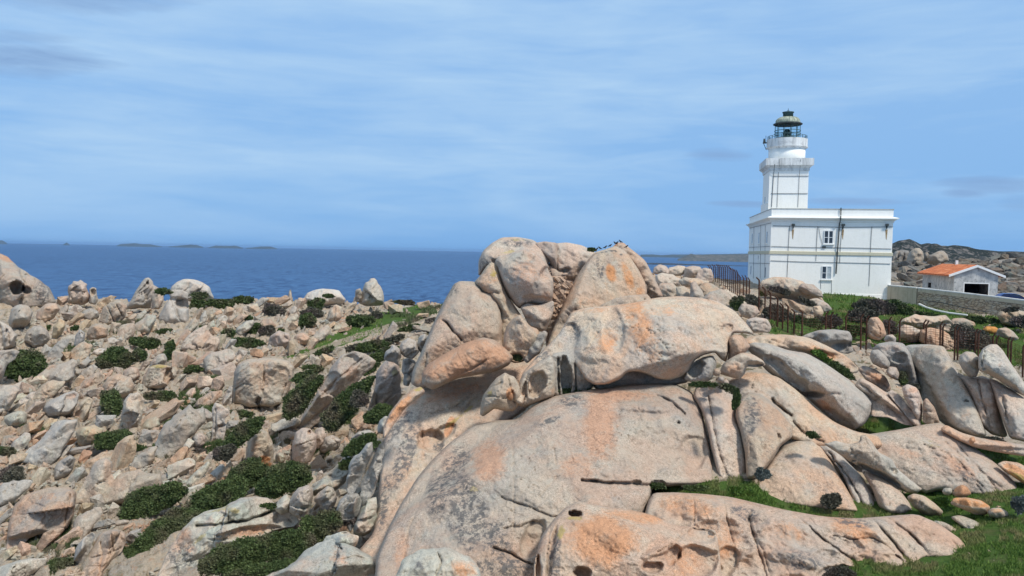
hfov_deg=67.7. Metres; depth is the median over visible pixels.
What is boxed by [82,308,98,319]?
boulder
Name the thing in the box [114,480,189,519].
shrub
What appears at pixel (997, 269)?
boulder
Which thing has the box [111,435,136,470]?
rock
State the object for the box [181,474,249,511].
shrub
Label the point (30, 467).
rock
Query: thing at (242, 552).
shrub
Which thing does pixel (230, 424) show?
rock
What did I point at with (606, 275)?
granite rock
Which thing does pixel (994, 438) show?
shrub
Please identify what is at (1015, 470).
granite rock
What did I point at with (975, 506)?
stone
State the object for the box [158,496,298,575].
boulder
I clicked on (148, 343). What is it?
shrub
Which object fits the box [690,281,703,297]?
boulder
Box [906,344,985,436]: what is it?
granite rock
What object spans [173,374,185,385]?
rock
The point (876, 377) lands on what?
rock
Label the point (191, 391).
granite rock
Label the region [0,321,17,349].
boulder
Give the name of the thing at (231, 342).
rock
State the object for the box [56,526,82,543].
rock
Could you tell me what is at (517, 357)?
shrub
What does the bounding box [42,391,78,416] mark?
boulder
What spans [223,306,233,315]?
rock
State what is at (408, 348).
boulder
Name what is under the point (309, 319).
shrub
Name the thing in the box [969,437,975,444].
stone
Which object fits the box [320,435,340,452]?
boulder
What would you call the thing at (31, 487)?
rock
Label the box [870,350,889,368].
stone
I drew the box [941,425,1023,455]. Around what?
granite rock
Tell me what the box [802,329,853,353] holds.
boulder
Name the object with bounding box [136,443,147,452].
shrub
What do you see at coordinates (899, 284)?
terrain
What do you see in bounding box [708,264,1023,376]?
fence
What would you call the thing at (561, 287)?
rubble
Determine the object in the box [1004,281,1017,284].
boulder
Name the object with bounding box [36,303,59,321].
granite rock
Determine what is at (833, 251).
lighthouse
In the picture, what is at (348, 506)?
boulder
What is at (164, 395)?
shrub
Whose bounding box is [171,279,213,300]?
boulder
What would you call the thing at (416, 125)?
sky
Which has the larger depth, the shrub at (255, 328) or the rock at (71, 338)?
the shrub at (255, 328)
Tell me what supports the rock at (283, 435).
on the ground at (140, 563)
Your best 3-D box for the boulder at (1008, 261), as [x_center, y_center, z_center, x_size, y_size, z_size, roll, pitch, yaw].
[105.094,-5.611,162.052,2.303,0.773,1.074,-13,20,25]
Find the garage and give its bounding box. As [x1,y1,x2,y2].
[917,260,1005,295]
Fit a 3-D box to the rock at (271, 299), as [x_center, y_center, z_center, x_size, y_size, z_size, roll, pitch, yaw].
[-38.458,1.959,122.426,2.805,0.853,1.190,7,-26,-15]
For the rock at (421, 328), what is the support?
on the ground at (140, 563)
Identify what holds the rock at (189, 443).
on the ground at (140, 563)
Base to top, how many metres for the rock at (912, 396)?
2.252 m
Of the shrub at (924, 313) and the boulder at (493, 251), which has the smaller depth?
the boulder at (493, 251)
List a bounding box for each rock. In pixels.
[0,385,20,413]
[0,426,15,445]
[0,480,32,506]
[0,504,7,511]
[0,508,12,523]
[0,546,17,560]
[0,558,47,575]
[6,487,75,549]
[8,402,23,411]
[9,453,27,464]
[11,432,30,451]
[13,393,25,402]
[15,420,43,435]
[18,382,35,393]
[18,391,35,403]
[18,541,30,555]
[22,419,76,465]
[25,401,45,414]
[26,464,37,471]
[28,375,46,386]
[28,483,35,491]
[31,429,47,439]
[31,467,50,486]
[32,380,64,399]
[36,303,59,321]
[36,412,45,420]
[36,528,64,551]
[37,359,77,383]
[41,344,51,355]
[43,418,56,429]
[47,338,68,361]
[54,539,65,551]
[56,296,67,305]
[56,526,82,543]
[59,304,68,312]
[60,335,74,343]
[60,444,73,456]
[61,311,75,319]
[61,352,71,359]
[63,547,74,556]
[65,438,76,445]
[65,467,87,483]
[66,312,83,324]
[68,305,83,313]
[68,445,95,454]
[70,341,92,359]
[71,375,84,388]
[72,368,81,380]
[72,397,92,421]
[72,507,101,538]
[75,458,113,503]
[76,503,93,514]
[78,450,91,462]
[79,319,90,329]
[79,356,91,368]
[79,369,104,387]
[80,364,97,377]
[80,529,125,575]
[84,452,112,468]
[86,387,103,396]
[87,406,102,418]
[90,494,104,508]
[93,519,115,528]
[95,302,104,309]
[95,415,115,427]
[100,295,116,303]
[103,469,162,504]
[107,502,119,517]
[108,337,118,343]
[109,322,120,335]
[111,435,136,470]
[113,470,121,478]
[115,337,122,345]
[117,323,134,338]
[125,466,136,471]
[126,529,140,542]
[128,313,136,320]
[131,446,157,468]
[135,314,155,332]
[136,310,146,318]
[139,360,150,370]
[139,429,159,443]
[140,416,159,429]
[141,398,184,424]
[148,400,159,408]
[150,323,157,331]
[152,457,161,463]
[152,459,170,467]
[155,405,205,458]
[165,446,187,467]
[166,458,195,479]
[171,350,187,367]
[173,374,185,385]
[176,329,190,345]
[179,374,199,391]
[181,324,207,349]
[183,330,219,353]
[183,438,194,449]
[185,317,198,332]
[186,388,195,398]
[186,462,209,486]
[187,355,195,365]
[188,483,204,491]
[191,474,215,486]
[192,308,203,318]
[192,352,210,364]
[194,454,203,462]
[195,376,212,390]
[195,390,222,407]
[199,422,212,429]
[200,311,207,322]
[200,387,209,395]
[201,308,213,315]
[201,407,212,421]
[203,349,234,372]
[203,451,212,461]
[207,314,215,322]
[207,320,214,327]
[207,464,224,484]
[209,327,220,334]
[210,362,235,380]
[210,375,224,390]
[215,315,227,322]
[219,334,226,347]
[220,321,226,328]
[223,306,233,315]
[224,461,232,473]
[225,339,236,348]
[226,314,234,324]
[226,420,238,428]
[230,448,245,461]
[232,354,241,365]
[233,314,248,325]
[235,349,247,359]
[236,307,242,313]
[247,303,259,311]
[250,348,263,357]
[255,297,268,306]
[262,346,268,356]
[264,412,283,422]
[266,297,279,302]
[269,417,300,436]
[274,295,288,304]
[277,445,291,452]
[279,431,294,440]
[280,315,288,323]
[282,300,292,308]
[286,313,297,321]
[287,321,297,330]
[287,339,294,355]
[289,306,296,313]
[292,353,307,368]
[295,298,305,309]
[307,338,318,349]
[310,455,326,468]
[311,356,319,364]
[311,503,319,510]
[314,325,329,342]
[316,470,322,477]
[320,354,334,367]
[332,324,341,330]
[333,424,352,436]
[333,454,340,462]
[336,489,346,496]
[338,327,351,332]
[344,302,356,313]
[351,411,362,429]
[360,355,537,564]
[382,321,397,339]
[383,299,393,309]
[383,387,424,438]
[388,304,402,314]
[411,281,502,388]
[412,325,431,331]
[417,300,429,308]
[417,313,428,316]
[475,262,520,344]
[519,356,555,406]
[523,331,547,362]
[545,263,574,345]
[547,246,646,344]
[552,352,593,395]
[593,372,687,388]
[599,294,650,306]
[614,242,662,298]
[645,492,963,575]
[720,353,764,378]
[729,372,881,447]
[745,334,857,372]
[748,342,871,429]
[820,446,873,504]
[824,435,921,493]
[855,378,912,425]
[858,366,890,391]
[872,423,1016,493]
[888,390,920,425]
[902,384,921,420]
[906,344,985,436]
[923,398,938,423]
[935,521,955,530]
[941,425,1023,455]
[951,515,979,528]
[958,373,1006,436]
[989,378,1023,441]
[998,461,1023,483]
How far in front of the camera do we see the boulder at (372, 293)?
114.75 m
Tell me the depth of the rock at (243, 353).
81.82 m
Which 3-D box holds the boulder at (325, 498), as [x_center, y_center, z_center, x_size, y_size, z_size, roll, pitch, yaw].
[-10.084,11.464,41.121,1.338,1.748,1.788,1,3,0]
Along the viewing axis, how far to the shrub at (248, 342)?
89.86 m
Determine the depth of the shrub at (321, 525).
38.11 m
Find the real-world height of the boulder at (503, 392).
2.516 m
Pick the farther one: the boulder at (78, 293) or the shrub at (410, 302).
the boulder at (78, 293)
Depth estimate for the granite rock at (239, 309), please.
112.27 m
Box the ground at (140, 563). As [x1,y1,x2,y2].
[0,275,1023,575]
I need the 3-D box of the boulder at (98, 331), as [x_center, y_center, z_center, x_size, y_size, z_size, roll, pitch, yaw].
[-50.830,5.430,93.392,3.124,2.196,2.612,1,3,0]
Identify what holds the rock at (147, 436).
on the ground at (140, 563)
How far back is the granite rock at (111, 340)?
90.33 m
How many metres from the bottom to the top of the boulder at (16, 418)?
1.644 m
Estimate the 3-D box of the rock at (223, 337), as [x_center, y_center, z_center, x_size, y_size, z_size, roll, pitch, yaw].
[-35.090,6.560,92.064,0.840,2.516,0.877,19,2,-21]
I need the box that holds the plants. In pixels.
[19,304,442,556]
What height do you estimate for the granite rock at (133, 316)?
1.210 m
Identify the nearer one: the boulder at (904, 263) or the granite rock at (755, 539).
the granite rock at (755, 539)
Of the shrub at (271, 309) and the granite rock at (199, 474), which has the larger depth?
the shrub at (271, 309)
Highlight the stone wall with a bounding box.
[887,285,1023,315]
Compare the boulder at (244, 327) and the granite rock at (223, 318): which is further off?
the granite rock at (223, 318)
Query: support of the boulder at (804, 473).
on the ground at (140, 563)
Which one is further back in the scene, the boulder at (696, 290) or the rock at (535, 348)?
the boulder at (696, 290)
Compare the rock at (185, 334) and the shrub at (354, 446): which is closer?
the shrub at (354, 446)
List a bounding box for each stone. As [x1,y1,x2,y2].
[713,368,720,375]
[717,376,723,382]
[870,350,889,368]
[884,334,895,341]
[886,367,898,379]
[907,494,942,515]
[942,488,951,495]
[951,497,989,514]
[952,485,970,497]
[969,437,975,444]
[987,508,1008,517]
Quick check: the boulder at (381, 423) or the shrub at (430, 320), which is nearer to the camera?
the boulder at (381, 423)
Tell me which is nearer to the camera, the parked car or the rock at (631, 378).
the rock at (631, 378)
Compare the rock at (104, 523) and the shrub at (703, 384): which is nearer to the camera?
the shrub at (703, 384)
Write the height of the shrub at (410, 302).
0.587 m
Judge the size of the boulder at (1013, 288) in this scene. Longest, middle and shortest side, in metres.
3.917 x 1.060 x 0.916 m
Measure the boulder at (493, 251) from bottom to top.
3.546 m
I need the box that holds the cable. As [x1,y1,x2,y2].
[920,299,986,312]
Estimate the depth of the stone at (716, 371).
41.01 m
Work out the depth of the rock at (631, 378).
43.33 m
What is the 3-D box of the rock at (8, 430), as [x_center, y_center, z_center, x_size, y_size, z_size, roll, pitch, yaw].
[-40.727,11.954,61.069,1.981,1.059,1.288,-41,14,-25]
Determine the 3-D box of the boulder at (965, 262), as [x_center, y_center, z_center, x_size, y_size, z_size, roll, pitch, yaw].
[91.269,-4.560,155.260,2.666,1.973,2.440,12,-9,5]
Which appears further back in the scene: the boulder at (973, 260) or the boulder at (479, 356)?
the boulder at (973, 260)
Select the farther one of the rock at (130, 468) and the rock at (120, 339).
the rock at (120, 339)
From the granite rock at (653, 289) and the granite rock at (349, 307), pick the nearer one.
the granite rock at (653, 289)
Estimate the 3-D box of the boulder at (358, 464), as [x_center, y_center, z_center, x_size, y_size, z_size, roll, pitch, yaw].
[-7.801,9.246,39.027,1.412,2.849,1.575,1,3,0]
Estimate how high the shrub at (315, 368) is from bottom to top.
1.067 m
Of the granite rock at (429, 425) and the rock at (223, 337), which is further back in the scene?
the rock at (223, 337)
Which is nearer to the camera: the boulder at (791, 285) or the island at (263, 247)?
the boulder at (791, 285)
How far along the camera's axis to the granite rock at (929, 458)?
39.43 m
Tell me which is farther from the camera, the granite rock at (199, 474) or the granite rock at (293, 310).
the granite rock at (293, 310)
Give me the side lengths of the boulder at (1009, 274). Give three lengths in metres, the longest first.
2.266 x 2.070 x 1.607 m
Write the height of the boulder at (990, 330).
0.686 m
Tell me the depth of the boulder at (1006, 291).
117.85 m
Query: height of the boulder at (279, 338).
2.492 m
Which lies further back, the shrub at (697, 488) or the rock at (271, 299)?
the rock at (271, 299)
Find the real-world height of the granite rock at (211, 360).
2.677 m
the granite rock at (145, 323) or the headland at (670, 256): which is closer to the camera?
the granite rock at (145, 323)
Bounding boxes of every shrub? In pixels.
[0,446,16,456]
[0,465,26,482]
[4,347,48,381]
[46,557,75,574]
[70,324,78,330]
[93,428,132,450]
[95,346,131,368]
[99,388,123,417]
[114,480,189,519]
[122,528,164,558]
[128,336,161,349]
[130,347,147,362]
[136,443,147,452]
[143,390,178,401]
[145,506,204,540]
[153,328,172,334]
[154,287,173,295]
[163,339,175,361]
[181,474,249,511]
[183,364,204,373]
[189,291,208,299]
[189,297,206,309]
[192,447,206,452]
[197,535,270,575]
[206,298,234,308]
[211,443,237,462]
[220,327,236,336]
[220,415,266,447]
[223,557,297,575]
[225,456,268,493]
[229,409,255,418]
[231,336,266,348]
[232,295,254,304]
[244,315,253,320]
[247,322,262,333]
[253,460,313,498]
[256,325,275,336]
[257,528,316,561]
[259,502,276,510]
[262,303,286,315]
[281,372,323,420]
[290,369,313,383]
[297,508,343,543]
[298,312,316,328]
[299,307,323,317]
[299,364,324,373]
[306,297,325,309]
[312,345,334,355]
[319,375,375,432]
[322,293,335,297]
[328,506,357,525]
[338,457,352,470]
[340,432,380,456]
[341,342,357,352]
[345,314,375,327]
[349,389,370,408]
[354,339,391,352]
[362,403,393,424]
[363,361,380,375]
[369,310,383,318]
[370,346,399,361]
[383,333,404,343]
[390,299,414,305]
[397,323,420,331]
[424,317,435,323]
[512,354,522,361]
[558,387,590,394]
[587,247,596,251]
[649,482,666,489]
[681,484,709,491]
[688,381,717,387]
[718,383,735,394]
[728,486,754,496]
[729,296,744,310]
[731,387,741,409]
[744,294,762,306]
[754,467,772,481]
[761,305,792,321]
[766,285,791,295]
[791,315,822,328]
[798,295,816,306]
[805,430,821,438]
[808,347,833,362]
[814,313,842,327]
[820,492,842,509]
[822,566,857,575]
[827,361,856,380]
[840,324,865,337]
[847,307,880,322]
[851,298,896,314]
[882,319,897,337]
[885,299,914,315]
[894,370,907,384]
[908,383,919,388]
[913,310,939,315]
[930,496,950,507]
[949,323,991,351]
[962,315,1000,323]
[979,436,1005,441]
[1001,306,1019,312]
[1009,315,1023,328]
[1010,495,1023,515]
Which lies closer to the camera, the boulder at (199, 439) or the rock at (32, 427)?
the boulder at (199, 439)
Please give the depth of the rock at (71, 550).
42.19 m
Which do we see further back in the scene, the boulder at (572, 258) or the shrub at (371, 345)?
the shrub at (371, 345)
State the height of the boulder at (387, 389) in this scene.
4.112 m
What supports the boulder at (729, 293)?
on the ground at (140, 563)
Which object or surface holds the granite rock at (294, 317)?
on the ground at (140, 563)
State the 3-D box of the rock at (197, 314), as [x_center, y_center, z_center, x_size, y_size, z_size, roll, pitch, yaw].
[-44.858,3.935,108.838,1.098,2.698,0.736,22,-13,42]
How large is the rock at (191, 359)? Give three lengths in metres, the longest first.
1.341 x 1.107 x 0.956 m
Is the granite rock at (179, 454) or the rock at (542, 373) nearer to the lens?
the rock at (542, 373)
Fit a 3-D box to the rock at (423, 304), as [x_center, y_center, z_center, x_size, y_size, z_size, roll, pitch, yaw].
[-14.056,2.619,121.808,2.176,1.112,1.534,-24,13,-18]
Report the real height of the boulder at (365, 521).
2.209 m
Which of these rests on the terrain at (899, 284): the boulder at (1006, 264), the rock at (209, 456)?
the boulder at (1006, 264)
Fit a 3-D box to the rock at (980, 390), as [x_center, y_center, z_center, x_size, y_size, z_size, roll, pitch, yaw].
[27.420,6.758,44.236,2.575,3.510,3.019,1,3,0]
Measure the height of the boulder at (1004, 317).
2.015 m
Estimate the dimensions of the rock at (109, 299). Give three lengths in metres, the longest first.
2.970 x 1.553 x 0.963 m
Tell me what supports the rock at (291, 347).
on the ground at (140, 563)
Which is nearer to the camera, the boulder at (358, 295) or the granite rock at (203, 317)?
the granite rock at (203, 317)
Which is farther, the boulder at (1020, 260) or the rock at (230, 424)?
the boulder at (1020, 260)
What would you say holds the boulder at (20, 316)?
on the ground at (140, 563)
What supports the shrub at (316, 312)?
on the ground at (140, 563)
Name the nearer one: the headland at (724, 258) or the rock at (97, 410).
the rock at (97, 410)
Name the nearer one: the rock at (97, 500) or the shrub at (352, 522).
the shrub at (352, 522)
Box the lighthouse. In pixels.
[746,109,898,299]
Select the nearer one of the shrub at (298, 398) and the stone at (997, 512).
the stone at (997, 512)
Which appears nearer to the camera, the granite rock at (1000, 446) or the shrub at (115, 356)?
the granite rock at (1000, 446)
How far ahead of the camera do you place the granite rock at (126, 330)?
93.62 m
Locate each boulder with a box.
[0,254,55,307]
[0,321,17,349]
[0,349,19,383]
[4,411,26,425]
[8,304,32,328]
[24,325,49,347]
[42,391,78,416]
[52,319,64,338]
[54,455,75,478]
[68,280,89,304]
[74,330,84,345]
[74,532,95,565]
[76,425,102,446]
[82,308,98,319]
[87,323,107,339]
[89,287,97,304]
[93,348,104,355]
[99,301,126,324]
[103,374,134,397]
[115,519,128,525]
[121,392,143,428]
[123,367,139,380]
[127,278,161,308]
[142,364,175,389]
[149,353,166,366]
[151,287,163,308]
[158,290,188,323]
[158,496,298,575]
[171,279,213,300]
[192,433,206,446]
[211,403,229,441]
[221,386,232,405]
[232,358,293,407]
[235,320,254,334]
[246,429,273,466]
[260,318,275,326]
[267,330,290,347]
[267,538,375,575]
[275,452,284,462]
[275,494,289,514]
[288,290,292,300]
[289,485,312,519]
[292,428,316,463]
[294,333,309,345]
[298,351,375,428]
[304,289,345,305]
[311,456,351,495]
[314,486,336,509]
[315,427,326,448]
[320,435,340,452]
[324,531,358,546]
[325,455,332,462]
[327,305,341,321]
[336,493,361,531]
[346,442,372,493]
[351,430,373,439]
[353,497,376,536]
[355,288,361,302]
[360,278,383,305]
[360,442,383,505]
[368,391,375,410]
[374,361,401,406]
[375,383,712,575]
[377,416,387,433]
[384,345,400,365]
[396,547,480,575]
[399,338,418,358]
[402,358,415,385]
[417,334,426,352]
[422,338,512,389]
[478,237,548,274]
[480,373,521,415]
[495,249,553,307]
[503,315,538,362]
[516,296,753,403]
[521,301,553,331]
[534,501,721,575]
[536,242,559,269]
[557,242,594,278]
[653,265,669,273]
[655,273,679,285]
[659,283,676,296]
[668,265,684,275]
[676,286,689,296]
[679,277,708,287]
[683,266,700,277]
[684,356,716,381]
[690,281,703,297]
[693,383,745,477]
[695,268,712,282]
[699,282,718,295]
[703,289,737,312]
[724,289,746,303]
[727,334,749,359]
[736,392,792,478]
[738,303,759,318]
[746,317,770,332]
[758,441,856,511]
[760,277,823,300]
[782,298,810,314]
[798,283,822,297]
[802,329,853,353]
[810,298,831,312]
[813,306,823,316]
[862,470,911,513]
[867,317,885,339]
[872,341,918,385]
[891,265,898,271]
[892,250,908,260]
[894,260,916,266]
[896,273,916,281]
[897,314,953,331]
[898,324,920,342]
[899,266,911,272]
[900,261,916,267]
[903,281,916,286]
[906,272,922,275]
[907,248,923,261]
[907,265,920,271]
[907,274,922,280]
[917,264,926,269]
[919,328,956,349]
[924,252,928,260]
[927,251,948,265]
[951,318,975,325]
[953,261,968,264]
[957,258,971,263]
[959,351,978,376]
[968,258,985,262]
[977,260,995,264]
[978,262,987,265]
[978,344,1023,395]
[980,256,990,261]
[983,326,997,333]
[989,254,1000,259]
[990,267,1004,272]
[996,328,1018,340]
[997,310,1023,326]
[998,253,1008,259]
[998,282,1006,290]
[999,263,1012,266]
[999,289,1010,292]
[1000,265,1010,271]
[1001,271,1018,277]
[1002,259,1012,262]
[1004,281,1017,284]
[1006,252,1023,257]
[1006,266,1021,269]
[1007,285,1017,291]
[1015,257,1023,264]
[1017,286,1023,291]
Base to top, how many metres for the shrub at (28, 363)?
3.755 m
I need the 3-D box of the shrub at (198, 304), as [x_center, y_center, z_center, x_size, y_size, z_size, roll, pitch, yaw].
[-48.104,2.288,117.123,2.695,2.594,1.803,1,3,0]
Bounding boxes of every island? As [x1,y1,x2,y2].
[117,243,161,246]
[170,245,202,247]
[208,246,242,248]
[246,246,276,248]
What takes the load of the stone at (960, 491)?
on the ground at (140, 563)
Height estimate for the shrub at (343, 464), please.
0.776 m
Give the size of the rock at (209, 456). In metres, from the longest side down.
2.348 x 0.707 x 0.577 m
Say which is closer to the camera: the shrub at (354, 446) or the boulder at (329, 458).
the shrub at (354, 446)
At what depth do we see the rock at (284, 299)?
119.67 m
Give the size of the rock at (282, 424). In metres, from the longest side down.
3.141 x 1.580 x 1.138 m
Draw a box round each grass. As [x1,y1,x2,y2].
[283,304,419,358]
[656,292,1023,575]
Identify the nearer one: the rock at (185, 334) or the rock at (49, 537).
the rock at (49, 537)
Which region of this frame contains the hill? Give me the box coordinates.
[892,239,1023,265]
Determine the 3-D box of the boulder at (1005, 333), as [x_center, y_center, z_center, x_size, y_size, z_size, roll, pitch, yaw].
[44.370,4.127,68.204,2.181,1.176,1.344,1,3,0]
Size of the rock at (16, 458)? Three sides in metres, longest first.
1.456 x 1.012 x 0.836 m
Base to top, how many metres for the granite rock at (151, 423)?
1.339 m
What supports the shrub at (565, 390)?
on the boulder at (494, 498)
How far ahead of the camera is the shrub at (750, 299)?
75.95 m
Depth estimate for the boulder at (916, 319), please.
72.57 m
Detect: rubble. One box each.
[0,299,407,575]
[547,273,1022,553]
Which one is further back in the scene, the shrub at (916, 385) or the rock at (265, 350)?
the rock at (265, 350)
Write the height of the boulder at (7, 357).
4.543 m
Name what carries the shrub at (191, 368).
on the ground at (140, 563)
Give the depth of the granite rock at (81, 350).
83.71 m
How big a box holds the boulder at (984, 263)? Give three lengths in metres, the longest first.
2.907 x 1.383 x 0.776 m
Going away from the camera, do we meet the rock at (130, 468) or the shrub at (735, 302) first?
the rock at (130, 468)
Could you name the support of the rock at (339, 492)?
on the ground at (140, 563)
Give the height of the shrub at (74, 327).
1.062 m
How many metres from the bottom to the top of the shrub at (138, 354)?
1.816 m
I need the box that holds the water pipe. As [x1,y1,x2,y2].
[918,303,967,315]
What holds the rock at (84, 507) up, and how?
on the ground at (140, 563)
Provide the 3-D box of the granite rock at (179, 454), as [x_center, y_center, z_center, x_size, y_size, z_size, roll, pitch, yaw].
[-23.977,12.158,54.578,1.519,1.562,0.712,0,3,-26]
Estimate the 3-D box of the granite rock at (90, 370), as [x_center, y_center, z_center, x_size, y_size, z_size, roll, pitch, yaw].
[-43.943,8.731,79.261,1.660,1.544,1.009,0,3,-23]
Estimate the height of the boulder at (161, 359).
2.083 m
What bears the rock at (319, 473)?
on the ground at (140, 563)
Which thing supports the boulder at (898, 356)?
on the ground at (140, 563)
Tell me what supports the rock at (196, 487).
on the ground at (140, 563)
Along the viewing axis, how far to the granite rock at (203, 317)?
103.14 m
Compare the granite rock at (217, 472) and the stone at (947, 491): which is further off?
the granite rock at (217, 472)
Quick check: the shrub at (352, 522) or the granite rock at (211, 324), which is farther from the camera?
the granite rock at (211, 324)
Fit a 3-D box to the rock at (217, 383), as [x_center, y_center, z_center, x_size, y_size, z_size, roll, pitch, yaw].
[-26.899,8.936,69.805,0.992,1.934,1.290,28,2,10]
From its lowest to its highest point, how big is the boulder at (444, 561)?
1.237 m
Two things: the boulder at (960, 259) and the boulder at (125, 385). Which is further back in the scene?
the boulder at (960, 259)
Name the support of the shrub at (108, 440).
on the ground at (140, 563)
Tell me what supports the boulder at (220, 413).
on the ground at (140, 563)
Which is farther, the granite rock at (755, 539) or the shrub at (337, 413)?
the shrub at (337, 413)
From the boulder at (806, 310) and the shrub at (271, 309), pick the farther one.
the shrub at (271, 309)
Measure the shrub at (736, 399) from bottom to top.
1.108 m
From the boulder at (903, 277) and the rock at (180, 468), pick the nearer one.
the rock at (180, 468)
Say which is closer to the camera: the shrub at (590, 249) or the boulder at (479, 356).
the boulder at (479, 356)
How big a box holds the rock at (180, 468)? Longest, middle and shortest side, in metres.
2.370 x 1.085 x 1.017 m
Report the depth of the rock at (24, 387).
71.47 m
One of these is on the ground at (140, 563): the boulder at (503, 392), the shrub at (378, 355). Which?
the shrub at (378, 355)
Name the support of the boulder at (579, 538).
on the ground at (140, 563)
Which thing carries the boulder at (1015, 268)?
on the terrain at (899, 284)
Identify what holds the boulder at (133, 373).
on the ground at (140, 563)
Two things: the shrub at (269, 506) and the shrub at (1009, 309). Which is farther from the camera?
the shrub at (1009, 309)
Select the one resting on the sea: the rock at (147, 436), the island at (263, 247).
the island at (263, 247)
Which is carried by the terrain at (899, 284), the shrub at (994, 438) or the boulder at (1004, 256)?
the boulder at (1004, 256)
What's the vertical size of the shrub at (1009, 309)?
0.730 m
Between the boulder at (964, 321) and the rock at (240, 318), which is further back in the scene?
the rock at (240, 318)
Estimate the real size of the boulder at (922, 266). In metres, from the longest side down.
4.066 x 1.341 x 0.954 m
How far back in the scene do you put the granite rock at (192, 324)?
98.25 m
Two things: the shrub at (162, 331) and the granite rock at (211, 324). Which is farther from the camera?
the granite rock at (211, 324)
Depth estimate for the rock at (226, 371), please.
77.65 m
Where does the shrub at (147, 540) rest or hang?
on the ground at (140, 563)
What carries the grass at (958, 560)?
on the ground at (140, 563)
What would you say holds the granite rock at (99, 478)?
on the ground at (140, 563)
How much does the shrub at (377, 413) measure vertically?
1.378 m
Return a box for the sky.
[0,0,1023,254]
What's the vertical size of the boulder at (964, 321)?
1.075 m
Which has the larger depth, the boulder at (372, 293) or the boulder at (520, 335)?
the boulder at (372, 293)
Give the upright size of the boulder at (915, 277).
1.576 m
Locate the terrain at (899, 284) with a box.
[891,258,1023,294]
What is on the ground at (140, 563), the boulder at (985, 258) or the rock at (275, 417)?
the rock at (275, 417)
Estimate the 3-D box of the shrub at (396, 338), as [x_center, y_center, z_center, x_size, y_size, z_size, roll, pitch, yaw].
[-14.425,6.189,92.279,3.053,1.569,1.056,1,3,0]
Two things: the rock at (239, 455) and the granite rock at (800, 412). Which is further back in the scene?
the rock at (239, 455)
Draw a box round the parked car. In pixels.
[995,293,1023,298]
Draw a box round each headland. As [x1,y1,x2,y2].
[640,254,738,257]
[678,254,748,261]
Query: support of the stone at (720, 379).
on the ground at (140, 563)
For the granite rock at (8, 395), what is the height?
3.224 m
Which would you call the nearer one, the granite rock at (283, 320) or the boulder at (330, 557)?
the boulder at (330, 557)
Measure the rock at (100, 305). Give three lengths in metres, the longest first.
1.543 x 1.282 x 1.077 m
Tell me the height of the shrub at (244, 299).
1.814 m
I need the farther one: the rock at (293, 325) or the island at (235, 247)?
the island at (235, 247)
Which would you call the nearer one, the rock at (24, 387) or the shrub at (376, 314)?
the rock at (24, 387)
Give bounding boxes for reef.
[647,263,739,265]
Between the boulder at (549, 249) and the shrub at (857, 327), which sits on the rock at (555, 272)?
the boulder at (549, 249)
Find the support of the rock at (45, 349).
on the ground at (140, 563)
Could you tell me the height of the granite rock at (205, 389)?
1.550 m
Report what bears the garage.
on the terrain at (899, 284)
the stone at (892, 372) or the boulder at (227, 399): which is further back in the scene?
the boulder at (227, 399)
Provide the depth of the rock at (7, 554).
42.42 m
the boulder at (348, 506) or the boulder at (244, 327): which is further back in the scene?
the boulder at (244, 327)
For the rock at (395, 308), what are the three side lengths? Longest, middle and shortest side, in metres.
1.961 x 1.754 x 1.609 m
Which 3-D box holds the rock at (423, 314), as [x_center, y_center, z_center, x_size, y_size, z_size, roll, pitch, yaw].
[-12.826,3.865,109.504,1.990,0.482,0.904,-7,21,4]
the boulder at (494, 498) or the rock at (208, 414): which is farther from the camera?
the rock at (208, 414)
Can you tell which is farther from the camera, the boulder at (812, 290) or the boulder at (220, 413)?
the boulder at (812, 290)
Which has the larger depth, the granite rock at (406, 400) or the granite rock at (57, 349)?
the granite rock at (57, 349)
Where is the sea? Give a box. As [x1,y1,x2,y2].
[0,243,747,305]
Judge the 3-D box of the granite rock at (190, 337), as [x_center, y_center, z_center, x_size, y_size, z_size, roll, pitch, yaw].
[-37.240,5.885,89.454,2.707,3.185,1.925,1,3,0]
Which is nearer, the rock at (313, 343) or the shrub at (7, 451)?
the shrub at (7, 451)
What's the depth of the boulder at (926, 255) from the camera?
168.83 m
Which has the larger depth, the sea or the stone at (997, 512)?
the sea
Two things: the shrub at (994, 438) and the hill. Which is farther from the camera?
the hill
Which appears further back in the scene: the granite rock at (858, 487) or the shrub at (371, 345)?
the shrub at (371, 345)
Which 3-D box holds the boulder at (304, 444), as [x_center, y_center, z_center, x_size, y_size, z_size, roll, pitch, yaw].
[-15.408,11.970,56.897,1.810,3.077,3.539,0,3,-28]
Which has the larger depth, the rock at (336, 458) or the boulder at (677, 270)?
the boulder at (677, 270)
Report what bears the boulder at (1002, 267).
on the terrain at (899, 284)
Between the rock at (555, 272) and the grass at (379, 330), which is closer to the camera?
the rock at (555, 272)
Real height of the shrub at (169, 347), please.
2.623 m
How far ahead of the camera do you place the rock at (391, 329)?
94.60 m
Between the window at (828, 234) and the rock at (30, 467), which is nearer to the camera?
the rock at (30, 467)
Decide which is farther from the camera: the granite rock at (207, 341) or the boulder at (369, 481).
the granite rock at (207, 341)
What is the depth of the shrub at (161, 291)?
59.99 m
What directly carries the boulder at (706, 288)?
on the ground at (140, 563)
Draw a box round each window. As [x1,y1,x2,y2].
[820,266,832,280]
[822,230,833,244]
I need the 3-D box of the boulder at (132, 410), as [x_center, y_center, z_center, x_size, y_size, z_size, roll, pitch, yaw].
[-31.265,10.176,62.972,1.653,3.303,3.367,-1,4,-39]
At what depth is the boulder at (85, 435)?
60.03 m
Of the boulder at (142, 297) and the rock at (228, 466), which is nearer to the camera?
the rock at (228, 466)
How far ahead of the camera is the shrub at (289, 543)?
36.50 m
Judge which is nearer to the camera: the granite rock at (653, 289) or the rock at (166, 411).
the granite rock at (653, 289)

